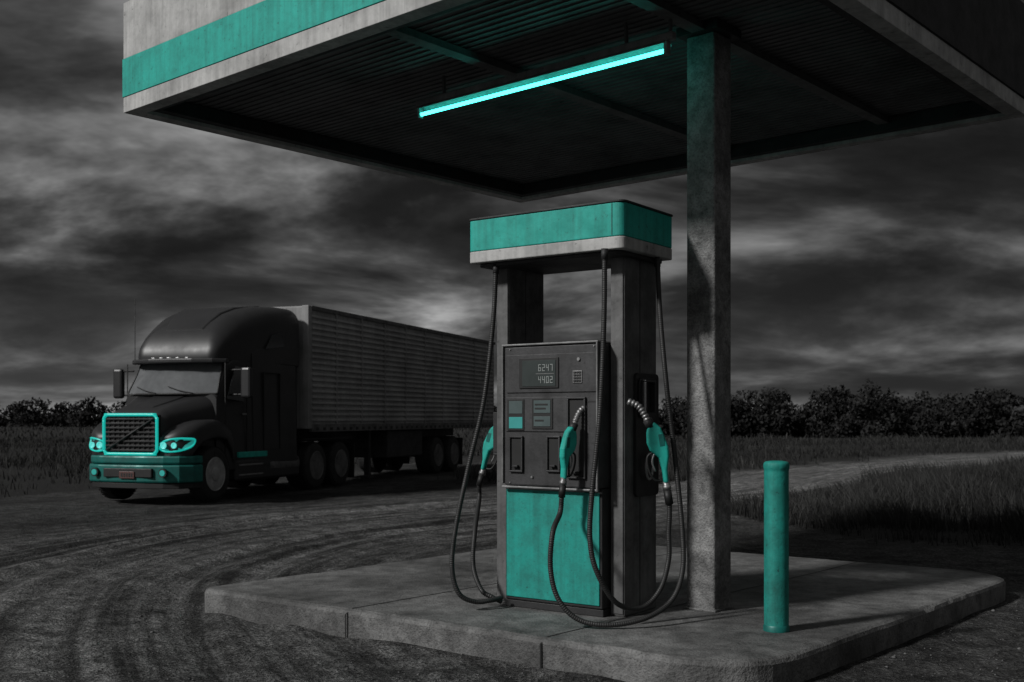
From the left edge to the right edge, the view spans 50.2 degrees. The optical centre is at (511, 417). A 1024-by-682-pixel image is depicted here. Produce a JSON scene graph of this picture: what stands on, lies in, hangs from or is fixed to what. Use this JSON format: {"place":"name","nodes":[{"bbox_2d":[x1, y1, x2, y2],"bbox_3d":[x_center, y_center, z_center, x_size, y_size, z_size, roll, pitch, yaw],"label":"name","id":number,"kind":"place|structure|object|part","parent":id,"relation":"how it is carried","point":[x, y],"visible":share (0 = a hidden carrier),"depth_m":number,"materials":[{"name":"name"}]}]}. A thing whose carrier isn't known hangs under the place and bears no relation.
{"place":"outdoors","nodes":[
{"label":"outdoors","id":0,"kind":"place"},
{"bbox_2d":[0,418,1023,681],"bbox_3d":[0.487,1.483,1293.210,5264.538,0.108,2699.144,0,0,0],"label":"ground","id":1,"kind":"structure","parent":0,"point":[410,508],"depth_m":11.35,"materials":[{"name":"grey soil"}]},
{"bbox_2d":[0,396,496,426],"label":"distant tree line","id":2,"kind":"object","parent":1,"relation":"on","point":[23,414],"visible":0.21,"depth_m":173.03,"materials":[{"name":"black plant"}]},
{"bbox_2d":[89,305,495,501],"bbox_3d":[-3.959,-0.404,25.692,2.820,3.720,15.606,0,0,18],"label":"semi truck","id":3,"kind":"object","parent":1,"relation":"on","point":[219,400],"visible":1,"depth_m":21.27,"materials":[{"name":"paint"}]},
{"bbox_3d":[-4.955,-0.610,19.591,0.012,0.639,0.558,0,0,18],"label":"door window","id":4,"kind":"part","parent":3,"relation":"part of","materials":[{"name":"black glass"}]},
{"label":"sleeper window","id":5,"kind":"part","parent":3,"relation":"part of","materials":[{"name":"black glass"}]},
{"bbox_2d":[205,546,1005,681],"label":"concrete island","id":6,"kind":"structure","parent":1,"relation":"on","point":[841,613],"depth_m":7.31,"materials":[{"name":"grey concrete"}]},
{"bbox_2d":[449,199,685,627],"bbox_3d":[0.307,-0.040,7.360,1.779,2.680,1.066,0,0,36],"label":"fuel pump","id":7,"kind":"object","parent":6,"relation":"on","point":[575,441],"visible":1,"depth_m":7.24,"materials":[{"name":"metal"}]},
{"bbox_2d":[507,489,599,605],"bbox_3d":[0.266,0.857,7.316,0.744,0.735,0.009,0,0,35],"label":"panel","id":8,"kind":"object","parent":7,"relation":"in","point":[531,514],"depth_m":7.32,"materials":[{"name":"teal metal"}]},
{"bbox_2d":[122,0,1023,612],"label":"gas station canopy","id":9,"kind":"object","parent":6,"relation":"on","point":[520,100],"visible":1,"depth_m":8.27,"materials":[{"name":"teal paint"}]},
{"bbox_2d":[763,460,789,632],"bbox_3d":[1.614,0.781,6.675,0.158,1.038,0.158,0,0,0],"label":"bollard","id":10,"kind":"object","parent":6,"relation":"on","point":[776,546],"visible":1,"depth_m":6.61,"materials":[{"name":"teal metal"}]},
{"bbox_2d":[659,378,1023,437],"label":"distant tree line","id":11,"kind":"object","parent":1,"relation":"on","point":[980,415],"visible":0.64,"depth_m":79.89,"materials":[{"name":"black plant"}]},
{"bbox_2d":[0,425,1023,547],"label":"field grass","id":12,"kind":"structure","parent":0,"point":[913,499],"depth_m":18.73,"materials":[{"name":"grey plant"}]},
{"bbox_2d":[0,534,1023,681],"bbox_3d":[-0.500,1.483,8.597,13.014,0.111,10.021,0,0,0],"label":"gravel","id":13,"kind":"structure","parent":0,"point":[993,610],"depth_m":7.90,"materials":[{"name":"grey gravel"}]},
{"bbox_2d":[0,0,1023,417],"label":"sky","id":14,"kind":"structure","parent":0,"point":[897,264],"materials":[{"name":"grey"}]}
]}

